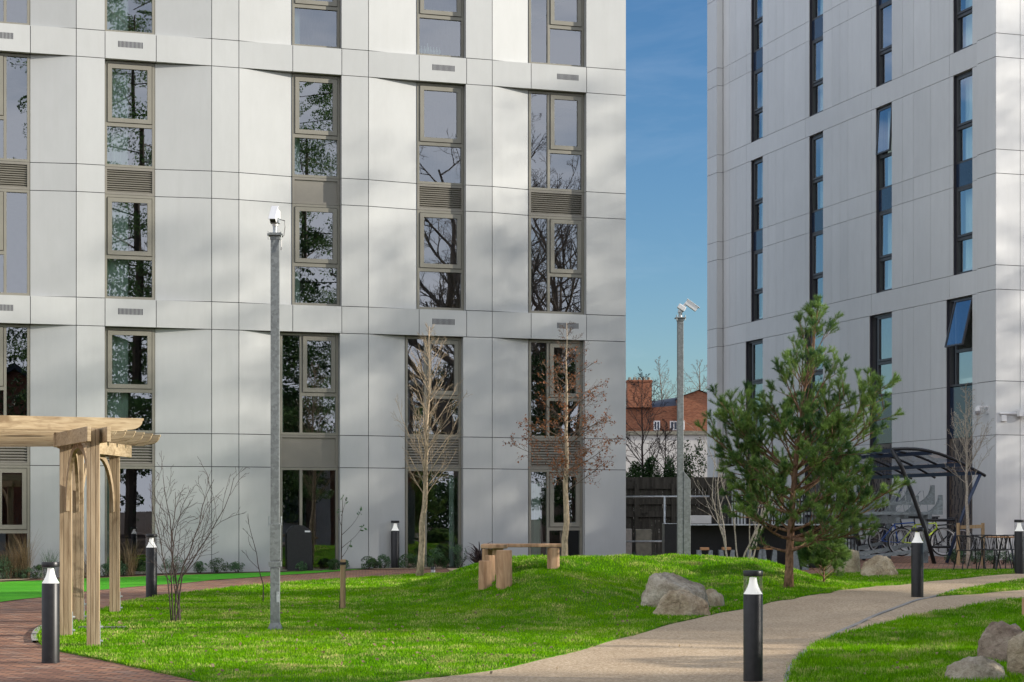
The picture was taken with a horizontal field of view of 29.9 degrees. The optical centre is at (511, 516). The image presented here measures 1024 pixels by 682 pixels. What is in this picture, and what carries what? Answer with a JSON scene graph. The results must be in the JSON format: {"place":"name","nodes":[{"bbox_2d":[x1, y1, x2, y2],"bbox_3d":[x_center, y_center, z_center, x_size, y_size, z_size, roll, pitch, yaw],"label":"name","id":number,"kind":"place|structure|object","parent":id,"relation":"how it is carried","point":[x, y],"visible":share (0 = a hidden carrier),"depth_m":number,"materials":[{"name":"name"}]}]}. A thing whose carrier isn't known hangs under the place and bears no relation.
{"place":"outdoors","nodes":[
{"label":"outdoors","id":0,"kind":"place"},
{"bbox_2d":[5,542,30,578],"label":"ornamental grass","id":1,"kind":"object","parent":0,"point":[16,564],"depth_m":41.29,"materials":[{"name":"plant"}]},
{"bbox_2d":[9,529,42,578],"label":"ornamental grass","id":2,"kind":"object","parent":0,"point":[26,564],"depth_m":41.33,"materials":[{"name":"plant"}]},
{"bbox_2d":[120,539,147,575],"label":"ornamental grass","id":3,"kind":"object","parent":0,"point":[130,568],"depth_m":42.05,"materials":[{"name":"plant"}]},
{"bbox_2d":[0,569,363,601],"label":"turf strip","id":4,"kind":"object","parent":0,"point":[15,590],"visible":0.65,"depth_m":38.44,"materials":[{"name":"plant"}]},
{"bbox_2d":[2,567,460,578],"bbox_3d":[-4.822,1.249,43.153,16.203,0.176,1.000,0,0,-18],"label":"planting bed","id":5,"kind":"object","parent":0,"point":[237,572],"visible":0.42,"depth_m":42.93,"materials":[{"name":"soil"}]},
{"bbox_2d":[287,525,312,570],"bbox_3d":[-4.825,0.728,43.699,0.594,1.094,0.083,0,0,0],"label":"slab sign","id":6,"kind":"object","parent":5,"relation":"on","point":[299,543],"visible":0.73,"depth_m":43.66,"materials":[{"name":"black metal"}]},
{"bbox_2d":[391,521,398,567],"bbox_3d":[-2.697,0.657,44.340,0.199,1.150,0.198,0,0,-1],"label":"bollard light","id":7,"kind":"object","parent":5,"relation":"on","point":[394,546],"visible":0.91,"depth_m":44.26,"materials":[{"name":"black metal"}]},
{"bbox_2d":[462,541,492,562],"bbox_3d":[-0.756,0.881,44.049,1.335,0.661,1.322,0,0,0],"label":"flax plant","id":8,"kind":"object","parent":5,"relation":"on","point":[477,553],"visible":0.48,"depth_m":43.89,"materials":[{"name":"purple plant"}]},
{"bbox_2d":[0,556,1012,681],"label":"brick path","id":9,"kind":"structure","parent":0,"point":[20,650],"depth_m":25.82,"materials":[{"name":"brick"}]},
{"bbox_2d":[41,562,59,662],"bbox_3d":[-5.051,1.067,21.020,0.198,1.150,0.199,0,0,0],"label":"bollard light","id":10,"kind":"object","parent":9,"relation":"on","point":[50,618],"visible":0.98,"depth_m":20.94,"materials":[{"name":"grey metal"}]},
{"bbox_2d":[0,415,160,645],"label":"pergola","id":11,"kind":"object","parent":9,"relation":"on","point":[92,442],"visible":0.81,"depth_m":24.67,"materials":[{"name":"wood"}]},
{"bbox_2d":[662,515,820,567],"bbox_3d":[5.220,0.682,43.750,3.607,1.436,1.700,0,0,0],"label":"outdoor counter","id":12,"kind":"object","parent":9,"relation":"on","point":[705,532],"visible":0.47,"depth_m":43.45,"materials":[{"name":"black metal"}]},
{"bbox_2d":[779,485,942,562],"bbox_3d":[8.440,0.195,47.787,1.992,1.910,5.827,0,0,-18],"label":"bicycle rack","id":13,"kind":"object","parent":9,"relation":"on","point":[927,500],"visible":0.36,"depth_m":45.86,"materials":[{"name":"metal"}]},
{"bbox_2d":[855,519,913,550],"bbox_3d":[9.500,0.419,48.528,1.716,0.954,0.596,0,0,0],"label":"bicycle","id":14,"kind":"object","parent":13,"relation":"on","point":[898,532],"visible":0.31,"depth_m":48.50,"materials":[{"name":"metal"}]},
{"bbox_2d":[868,515,934,553],"bbox_3d":[9.554,0.423,47.128,1.716,0.999,0.596,0,0,0],"label":"bicycle","id":15,"kind":"object","parent":13,"relation":"on","point":[882,539],"visible":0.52,"depth_m":47.03,"materials":[{"name":"metal"}]},
{"bbox_2d":[888,516,955,555],"bbox_3d":[9.766,0.457,45.728,1.716,0.954,0.596,0,0,0],"label":"bicycle","id":16,"kind":"object","parent":13,"relation":"on","point":[934,531],"visible":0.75,"depth_m":45.66,"materials":[{"name":"metal"}]},
{"bbox_2d":[907,517,974,556],"bbox_3d":[10.358,0.484,46.428,1.716,0.954,0.596,0,0,0],"label":"bicycle","id":17,"kind":"object","parent":13,"relation":"on","point":[944,538],"visible":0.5,"depth_m":46.39,"materials":[{"name":"metal"}]},
{"bbox_2d":[785,447,985,563],"bbox_3d":[9.120,-0.266,47.743,2.158,2.758,6.495,0,0,-18],"label":"bicycle shelter","id":18,"kind":"object","parent":9,"relation":"on","point":[896,453],"visible":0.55,"depth_m":45.48,"materials":[{"name":"black metal"}]},
{"bbox_2d":[953,535,985,569],"bbox_3d":[9.814,0.779,41.199,0.573,0.774,0.554,0,0,-10],"label":"wire chair","id":19,"kind":"object","parent":9,"relation":"on","point":[971,537],"visible":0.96,"depth_m":41.05,"materials":[{"name":"black metal"}]},
{"bbox_2d":[978,535,1012,569],"bbox_3d":[10.295,0.767,40.896,0.554,0.774,0.573,0,0,-30],"label":"wire chair","id":20,"kind":"object","parent":9,"relation":"on","point":[995,554],"visible":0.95,"depth_m":40.80,"materials":[{"name":"black metal"}]},
{"bbox_2d":[33,553,1023,681],"bbox_3d":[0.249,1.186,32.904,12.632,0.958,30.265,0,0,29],"label":"lawn","id":21,"kind":"structure","parent":0,"point":[547,587],"depth_m":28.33,"materials":[{"name":"plant"}]},
{"bbox_2d":[146,534,156,597],"bbox_3d":[-6.253,0.871,33.300,0.199,1.150,0.198,0,0,29],"label":"bollard light","id":22,"kind":"object","parent":21,"relation":"on","point":[151,574],"visible":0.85,"depth_m":33.22,"materials":[{"name":"black metal"}]},
{"bbox_2d":[144,451,248,621],"bbox_3d":[-4.546,0.294,26.672,1.667,2.459,1.136,0,0,31],"label":"bare shrub","id":23,"kind":"object","parent":21,"relation":"on","point":[178,592],"visible":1,"depth_m":26.74,"materials":[{"name":"brown plant"}]},
{"bbox_2d":[267,231,282,629],"bbox_3d":[-3.152,-1.130,25.560,0.227,5.324,0.200,0,0,-4],"label":"camera pole","id":24,"kind":"object","parent":21,"relation":"on","point":[275,561],"visible":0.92,"depth_m":25.50,"materials":[{"name":"metal"}]},
{"bbox_2d":[268,206,285,248],"bbox_3d":[-3.117,-3.841,25.510,0.211,0.599,0.289,0,0,0],"label":"security camera","id":25,"kind":"object","parent":24,"relation":"attached to","point":[274,216],"visible":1,"depth_m":25.50,"materials":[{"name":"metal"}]},
{"bbox_2d":[337,495,366,608],"bbox_3d":[-2.462,0.565,29.481,0.486,1.832,0.229,0,0,0],"label":"staked sapling","id":26,"kind":"object","parent":21,"relation":"on","point":[342,601],"visible":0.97,"depth_m":29.42,"materials":[{"name":"wood"}]},
{"bbox_2d":[392,322,466,576],"bbox_3d":[-1.648,-1.343,39.033,1.734,5.246,1.390,0,0,22],"label":"bare tree","id":27,"kind":"object","parent":21,"relation":"on","point":[421,549],"visible":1,"depth_m":38.96,"materials":[{"name":"brown plant"}]},
{"bbox_2d":[481,543,561,573],"bbox_3d":[0.166,0.809,34.004,1.435,0.669,0.967,0,0,0],"label":"rustic bench","id":28,"kind":"object","parent":21,"relation":"on","point":[553,558],"visible":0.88,"depth_m":34.11,"materials":[{"name":"brown wood"}]},
{"bbox_2d":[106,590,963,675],"bbox_3d":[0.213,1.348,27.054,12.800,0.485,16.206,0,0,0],"label":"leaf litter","id":29,"kind":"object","parent":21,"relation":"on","point":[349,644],"visible":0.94,"depth_m":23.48,"materials":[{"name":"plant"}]},
{"bbox_2d":[502,322,624,555],"bbox_3d":[1.348,-1.355,38.462,2.427,5.183,2.226,0,0,-39],"label":"copper leaved tree","id":30,"kind":"object","parent":21,"relation":"on","point":[566,453],"visible":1,"depth_m":38.55,"materials":[{"name":"brown plant"}]},
{"bbox_2d":[641,572,708,606],"bbox_3d":[2.432,1.385,28.802,1.111,1.111,0.739,0,0,0],"label":"boulder","id":31,"kind":"object","parent":21,"relation":"on","point":[659,585],"visible":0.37,"depth_m":28.59,"materials":[{"name":"stone"}]},
{"bbox_2d":[653,589,710,615],"bbox_3d":[2.448,1.442,27.703,0.825,0.801,0.431,0,0,9],"label":"boulder","id":32,"kind":"object","parent":21,"relation":"on","point":[680,602],"visible":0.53,"depth_m":27.57,"materials":[{"name":"stone"}]},
{"bbox_2d":[674,315,690,554],"bbox_3d":[3.200,-1.438,36.003,0.280,4.683,0.190,0,0,-4],"label":"camera pole","id":33,"kind":"object","parent":21,"relation":"on","point":[683,513],"visible":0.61,"depth_m":35.95,"materials":[{"name":"metal"}]},
{"bbox_2d":[706,588,724,606],"bbox_3d":[3.076,1.389,29.373,0.384,0.592,0.288,0,0,0],"label":"boulder","id":34,"kind":"object","parent":21,"relation":"on","point":[715,597],"visible":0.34,"depth_m":29.26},
{"bbox_2d":[684,421,798,558],"bbox_3d":[4.883,-0.351,38.499,2.399,3.186,2.183,0,0,26],"label":"bare birch","id":35,"kind":"object","parent":21,"relation":"on","point":[734,524],"visible":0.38,"depth_m":38.08,"materials":[{"name":"brown plant"}]},
{"bbox_2d":[693,293,915,587],"bbox_3d":[5.055,-1.266,32.697,3.520,5.136,2.769,0,0,26],"label":"pine tree","id":36,"kind":"object","parent":21,"relation":"on","point":[836,426],"visible":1,"depth_m":32.44,"materials":[{"name":"green plant"}]},
{"bbox_2d":[794,534,852,581],"bbox_3d":[5.496,0.758,33.962,1.059,0.982,1.154,0,0,16],"label":"dwarf pine","id":37,"kind":"object","parent":21,"relation":"on","point":[804,555],"visible":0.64,"depth_m":33.72,"materials":[{"name":"green plant"}]},
{"bbox_2d":[819,550,860,573],"bbox_3d":[6.909,1.268,40.330,0.903,1.199,0.527,0,0,0],"label":"boulder","id":38,"kind":"object","parent":21,"relation":"on","point":[852,565],"visible":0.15,"depth_m":40.10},
{"bbox_2d":[860,555,897,576],"bbox_3d":[7.449,1.209,38.906,0.799,0.888,0.547,0,0,0],"label":"boulder","id":39,"kind":"object","parent":21,"relation":"on","point":[878,565],"visible":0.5,"depth_m":38.81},
{"bbox_2d":[1014,520,1023,573],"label":"bollard light","id":40,"kind":"object","parent":21,"relation":"on","point":[1019,550],"visible":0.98,"depth_m":38.74,"materials":[{"name":"black metal"}]},
{"bbox_2d":[632,534,661,555],"bbox_3d":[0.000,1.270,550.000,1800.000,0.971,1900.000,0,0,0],"label":"ground","id":41,"kind":"structure","parent":0,"point":[652,554],"depth_m":58.45,"materials":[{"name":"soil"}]},
{"bbox_2d":[0,0,625,577],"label":"apartment building","id":42,"kind":"structure","parent":41,"relation":"on","point":[464,192],"depth_m":44.24,"materials":[{"name":"metal"}]},
{"bbox_2d":[0,465,29,575],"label":"window","id":43,"kind":"structure","parent":42,"relation":"in","point":[24,469],"depth_m":41.94,"materials":[{"name":"beige metal"}]},
{"bbox_2d":[0,324,29,415],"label":"window","id":44,"kind":"structure","parent":42,"relation":"in","point":[3,327],"depth_m":41.85,"materials":[{"name":"beige metal"}]},
{"bbox_2d":[0,189,29,295],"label":"window","id":45,"kind":"structure","parent":42,"relation":"in","point":[3,192],"depth_m":41.85,"materials":[{"name":"beige metal"}]},
{"bbox_2d":[0,53,29,161],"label":"window","id":46,"kind":"structure","parent":42,"relation":"in","point":[3,56],"depth_m":41.85,"materials":[{"name":"beige metal"}]},
{"bbox_2d":[0,0,29,24],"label":"window","id":47,"kind":"structure","parent":42,"relation":"in","point":[4,1],"depth_m":41.90,"materials":[{"name":"beige glass"}]},
{"bbox_2d":[105,466,154,573],"bbox_3d":[-8.541,0.069,42.808,1.100,2.392,0.321,0,0,-18],"label":"window","id":48,"kind":"structure","parent":42,"relation":"in","point":[121,467],"depth_m":42.76,"materials":[{"name":"beige metal"}]},
{"bbox_2d":[105,327,154,432],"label":"window","id":49,"kind":"structure","parent":42,"relation":"in","point":[117,388],"depth_m":42.80,"materials":[{"name":"clear glass"}]},
{"bbox_2d":[105,194,154,299],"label":"window","id":50,"kind":"structure","parent":42,"relation":"in","point":[117,255],"depth_m":42.80,"materials":[{"name":"clear glass"}]},
{"bbox_2d":[105,60,154,168],"bbox_3d":[-8.538,-8.935,42.798,1.100,2.345,0.335,0,0,-18],"label":"window","id":51,"kind":"structure","parent":42,"relation":"in","point":[117,122],"depth_m":42.80,"materials":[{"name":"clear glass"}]},
{"bbox_2d":[105,0,154,34],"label":"window","id":52,"kind":"structure","parent":42,"relation":"in","point":[116,11],"depth_m":42.82,"materials":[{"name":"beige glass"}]},
{"bbox_2d":[280,467,337,570],"bbox_3d":[-4.649,0.062,43.934,1.350,2.377,0.090,0,0,-18],"label":"window","id":53,"kind":"structure","parent":42,"relation":"in","point":[281,468],"depth_m":43.86,"materials":[{"name":"beige glass"}]},
{"bbox_2d":[280,333,337,435],"bbox_3d":[-4.677,-3.035,44.022,1.359,2.325,0.321,0,0,-16],"label":"window","id":54,"kind":"structure","parent":42,"relation":"in","point":[303,337],"depth_m":43.90,"materials":[{"name":"beige glass"}]},
{"bbox_2d":[292,204,339,305],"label":"window","id":55,"kind":"structure","parent":42,"relation":"in","point":[297,262],"depth_m":43.99,"materials":[{"name":"beige glass"}]},
{"bbox_2d":[292,74,339,178],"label":"window","id":56,"kind":"structure","parent":42,"relation":"in","point":[297,133],"depth_m":43.98,"materials":[{"name":"beige glass"}]},
{"bbox_2d":[292,0,339,48],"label":"window","id":57,"kind":"structure","parent":42,"relation":"in","point":[297,5],"depth_m":44.00,"materials":[{"name":"beige metal"}]},
{"bbox_2d":[405,468,460,567],"bbox_3d":[-1.882,0.054,44.939,1.342,2.362,0.316,0,0,-18],"label":"window","id":58,"kind":"structure","parent":42,"relation":"in","point":[451,476],"depth_m":45.00,"materials":[{"name":"beige metal"}]},
{"bbox_2d":[405,336,460,436],"bbox_3d":[-1.844,-3.035,44.822,1.342,2.325,0.108,0,0,-18],"label":"window","id":59,"kind":"structure","parent":42,"relation":"in","point":[450,341],"depth_m":44.81,"materials":[{"name":"beige metal"}]},
{"bbox_2d":[417,210,463,310],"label":"window","id":60,"kind":"structure","parent":42,"relation":"in","point":[421,214],"depth_m":44.85,"materials":[{"name":"beige metal"}]},
{"bbox_2d":[417,83,463,185],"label":"window","id":61,"kind":"structure","parent":42,"relation":"in","point":[458,142],"depth_m":44.85,"materials":[{"name":"beige metal"}]},
{"bbox_2d":[417,0,463,57],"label":"window","id":62,"kind":"structure","parent":42,"relation":"in","point":[458,16],"depth_m":44.87,"materials":[{"name":"beige metal"}]},
{"bbox_2d":[528,469,581,556],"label":"window","id":63,"kind":"structure","parent":42,"relation":"in","point":[534,490],"depth_m":45.82,"materials":[{"name":"beige metal"}]},
{"bbox_2d":[528,340,581,438],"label":"window","id":64,"kind":"structure","parent":42,"relation":"in","point":[550,345],"depth_m":45.68,"materials":[{"name":"beige metal"}]},
{"bbox_2d":[528,215,583,314],"bbox_3d":[1.049,-5.992,45.749,1.385,2.309,0.108,0,0,-18],"label":"window","id":65,"kind":"structure","parent":42,"relation":"in","point":[551,271],"depth_m":45.71,"materials":[{"name":"beige metal"}]},
{"bbox_2d":[528,91,583,192],"bbox_3d":[1.049,-8.935,45.749,1.385,2.345,0.108,0,0,-18],"label":"window","id":66,"kind":"structure","parent":42,"relation":"in","point":[551,148],"depth_m":45.72,"materials":[{"name":"beige metal"}]},
{"bbox_2d":[528,0,583,66],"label":"window","id":67,"kind":"structure","parent":42,"relation":"in","point":[551,23],"depth_m":45.73,"materials":[{"name":"beige metal"}]},
{"bbox_2d":[478,561,491,589],"bbox_3d":[-0.435,0.968,30.520,0.206,0.545,0.225,0,0,-15],"label":"log stool","id":68,"kind":"object","parent":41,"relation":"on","point":[485,577],"visible":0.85,"depth_m":30.44,"materials":[{"name":"brown wood"}]},
{"bbox_2d":[496,550,511,589],"bbox_3d":[-0.127,0.854,29.910,0.241,0.678,0.238,0,0,43],"label":"log stool","id":69,"kind":"object","parent":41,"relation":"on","point":[503,569],"visible":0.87,"depth_m":29.82,"materials":[{"name":"brown wood"}]},
{"bbox_2d":[626,461,644,550],"bbox_3d":[3.907,-0.354,60.655,1.135,2.883,1.230,0,0,11],"label":"evergreen bush","id":70,"kind":"object","parent":41,"relation":"on","point":[636,471],"visible":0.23,"depth_m":60.37,"materials":[{"name":"green plant"}]},
{"bbox_2d":[635,529,651,556],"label":"concrete block","id":71,"kind":"structure","parent":41,"relation":"on","point":[644,548],"depth_m":50.00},
{"bbox_2d":[642,456,659,543],"bbox_3d":[4.322,-0.438,60.512,1.218,3.039,1.172,0,0,0],"label":"evergreen bush","id":72,"kind":"object","parent":41,"relation":"on","point":[649,470],"visible":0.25,"depth_m":60.43,"materials":[{"name":"green plant"}]},
{"bbox_2d":[626,366,676,521],"bbox_3d":[4.141,-1.951,63.972,2.984,6.137,2.703,0,0,0],"label":"bare tree","id":73,"kind":"object","parent":41,"relation":"on","point":[642,430],"visible":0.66,"depth_m":63.92,"materials":[{"name":"brown plant"}]},
{"bbox_2d":[637,356,691,399],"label":"bare tree","id":74,"kind":"object","parent":41,"relation":"on","point":[665,394],"visible":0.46,"depth_m":199.64,"materials":[{"name":"brown plant"}]},
{"bbox_2d":[655,455,676,493],"bbox_3d":[5.009,-0.435,60.593,1.191,3.042,1.346,0,0,0],"label":"evergreen bush","id":75,"kind":"object","parent":41,"relation":"on","point":[669,472],"visible":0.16,"depth_m":60.38,"materials":[{"name":"green plant"}]},
{"bbox_2d":[644,419,687,476],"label":"bare tree","id":76,"kind":"object","parent":41,"relation":"on","point":[667,438],"visible":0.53,"depth_m":61.95,"materials":[{"name":"brown plant"}]},
{"bbox_2d":[626,431,706,533],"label":"rendered outbuilding","id":77,"kind":"structure","parent":41,"relation":"on","point":[692,437],"depth_m":130.00,"materials":[{"name":"concrete"}]},
{"bbox_2d":[626,496,708,541],"bbox_3d":[3.793,0.335,47.500,2.177,1.730,0.052,0,0,0],"label":"guard rail","id":78,"kind":"object","parent":41,"relation":"on","point":[664,509],"visible":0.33,"depth_m":47.48,"materials":[{"name":"metal"}]},
{"bbox_2d":[626,477,731,553],"bbox_3d":[4.609,0.099,57.945,4.062,2.602,0.170,0,0,0],"label":"timber fence","id":79,"kind":"object","parent":41,"relation":"on","point":[664,486],"visible":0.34,"depth_m":57.94,"materials":[{"name":"wood"}]},
{"bbox_2d":[676,437,726,510],"bbox_3d":[5.801,-0.727,60.647,1.480,3.617,1.491,0,0,-34],"label":"evergreen bush","id":80,"kind":"object","parent":41,"relation":"on","point":[687,461],"visible":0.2,"depth_m":60.51,"materials":[{"name":"green plant"}]},
{"bbox_2d":[712,496,858,550],"bbox_3d":[6.419,0.356,45.014,3.462,1.688,0.041,0,0,0],"label":"slatted railing","id":81,"kind":"object","parent":41,"relation":"on","point":[723,501],"visible":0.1,"depth_m":44.99,"materials":[{"name":"black metal"}]},
{"bbox_2d":[707,0,1023,559],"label":"apartment tower","id":82,"kind":"structure","parent":41,"relation":"on","point":[865,165],"depth_m":55.00,"materials":[{"name":"metal"}]},
{"bbox_2d":[748,339,762,410],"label":"window","id":83,"kind":"structure","parent":82,"relation":"in","point":[751,345],"depth_m":63.16,"materials":[{"name":"black metal"}]},
{"bbox_2d":[754,248,762,320],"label":"window","id":84,"kind":"structure","parent":82,"relation":"in","point":[756,291],"depth_m":63.02,"materials":[{"name":"black glass"}]},
{"bbox_2d":[754,158,762,231],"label":"window","id":85,"kind":"structure","parent":82,"relation":"in","point":[756,201],"depth_m":63.02,"materials":[{"name":"black glass"}]},
{"bbox_2d":[754,67,762,140],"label":"window","id":86,"kind":"structure","parent":82,"relation":"in","point":[759,110],"depth_m":63.02,"materials":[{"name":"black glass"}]},
{"bbox_2d":[754,0,762,52],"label":"window","id":87,"kind":"structure","parent":82,"relation":"in","point":[760,20],"depth_m":63.02,"materials":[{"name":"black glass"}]},
{"bbox_2d":[807,330,822,403],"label":"window","id":88,"kind":"structure","parent":82,"relation":"in","point":[820,371],"depth_m":59.10,"materials":[{"name":"black glass"}]},
{"bbox_2d":[812,230,822,307],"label":"window","id":89,"kind":"structure","parent":82,"relation":"in","point":[815,275],"depth_m":58.96,"materials":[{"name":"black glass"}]},
{"bbox_2d":[812,133,822,212],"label":"window","id":90,"kind":"structure","parent":82,"relation":"in","point":[815,179],"depth_m":58.97,"materials":[{"name":"black glass"}]},
{"bbox_2d":[812,35,822,115],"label":"window","id":91,"kind":"structure","parent":82,"relation":"in","point":[815,83],"depth_m":58.97,"materials":[{"name":"black glass"}]},
{"bbox_2d":[873,313,891,395],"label":"window","id":92,"kind":"structure","parent":82,"relation":"in","point":[880,361],"depth_m":55.00,"materials":[{"name":"black glass"}]},
{"bbox_2d":[876,104,891,189],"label":"window","id":93,"kind":"structure","parent":82,"relation":"in","point":[879,141],"depth_m":54.97,"materials":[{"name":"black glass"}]},
{"bbox_2d":[879,208,891,292],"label":"window","id":94,"kind":"structure","parent":82,"relation":"in","point":[888,257],"depth_m":54.93,"materials":[{"name":"black glass"}]},
{"bbox_2d":[879,0,891,85],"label":"window","id":95,"kind":"structure","parent":82,"relation":"in","point":[882,51],"depth_m":54.90,"materials":[{"name":"black glass"}]},
{"bbox_2d":[944,296,971,386],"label":"window","id":96,"kind":"structure","parent":82,"relation":"in","point":[953,309],"depth_m":50.98,"materials":[{"name":"black glass"}]},
{"bbox_2d":[956,183,971,274],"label":"window","id":97,"kind":"structure","parent":82,"relation":"in","point":[960,237],"depth_m":50.86,"materials":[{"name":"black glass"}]},
{"bbox_2d":[956,70,971,164],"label":"window","id":98,"kind":"structure","parent":82,"relation":"in","point":[967,125],"depth_m":50.86,"materials":[{"name":"black glass"}]},
{"bbox_2d":[956,0,971,51],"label":"window","id":99,"kind":"structure","parent":82,"relation":"in","point":[967,12],"depth_m":50.88,"materials":[{"name":"black glass"}]},
{"bbox_2d":[944,381,994,565],"bbox_3d":[10.498,-0.960,43.925,1.148,4.269,1.768,0,0,0],"label":"bare tree","id":100,"kind":"object","parent":41,"relation":"on","point":[966,450],"visible":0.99,"depth_m":43.97,"materials":[{"name":"brown wood"}]},
{"bbox_2d":[956,523,984,565],"bbox_3d":[10.604,0.676,44.383,0.653,1.080,0.116,0,0,0],"label":"tree stake frame","id":101,"kind":"object","parent":41,"relation":"on","point":[959,526],"visible":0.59,"depth_m":44.37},
{"bbox_2d":[626,377,706,430],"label":"brick house","id":102,"kind":"structure","parent":0,"point":[695,404],"depth_m":179.40,"materials":[{"name":"brick"}]},
{"bbox_2d":[625,0,707,400],"label":"sky","id":103,"kind":"structure","parent":0,"point":[666,95],"materials":[{"name":"blue"}]},
{"bbox_2d":[400,574,1023,681],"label":"gravel path","id":104,"kind":"structure","parent":0,"point":[791,628],"depth_m":23.51,"materials":[{"name":"stone"}]},
{"bbox_2d":[743,570,762,681],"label":"bollard light","id":105,"kind":"object","parent":104,"relation":"on","point":[752,633],"visible":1,"depth_m":18.94,"materials":[{"name":"black metal"}]},
{"bbox_2d":[783,589,955,681],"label":"path kerb","id":106,"kind":"structure","parent":104,"relation":"on","point":[864,620],"depth_m":26.54,"materials":[{"name":"concrete"}]},
{"bbox_2d":[911,528,923,596],"bbox_3d":[6.418,0.750,30.400,0.199,1.150,0.198,0,0,-5],"label":"bollard light","id":107,"kind":"object","parent":104,"relation":"on","point":[917,566],"visible":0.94,"depth_m":30.32,"materials":[{"name":"black metal"}]},
{"bbox_2d":[794,603,1023,681],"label":"lawn","id":108,"kind":"structure","parent":0,"point":[924,638],"depth_m":20.09,"materials":[{"name":"grass"}]},
{"bbox_2d":[945,656,1006,680],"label":"boulder","id":109,"kind":"object","parent":108,"relation":"on","point":[981,667],"visible":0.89,"depth_m":18.48,"materials":[{"name":"stone"}]},
{"bbox_2d":[977,621,1022,661],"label":"boulder","id":110,"kind":"object","parent":108,"relation":"on","point":[993,640],"visible":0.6,"depth_m":19.99,"materials":[{"name":"stone"}]},
{"bbox_2d":[1007,631,1023,675],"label":"boulder","id":111,"kind":"object","parent":108,"relation":"on","point":[1015,655],"visible":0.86,"depth_m":18.77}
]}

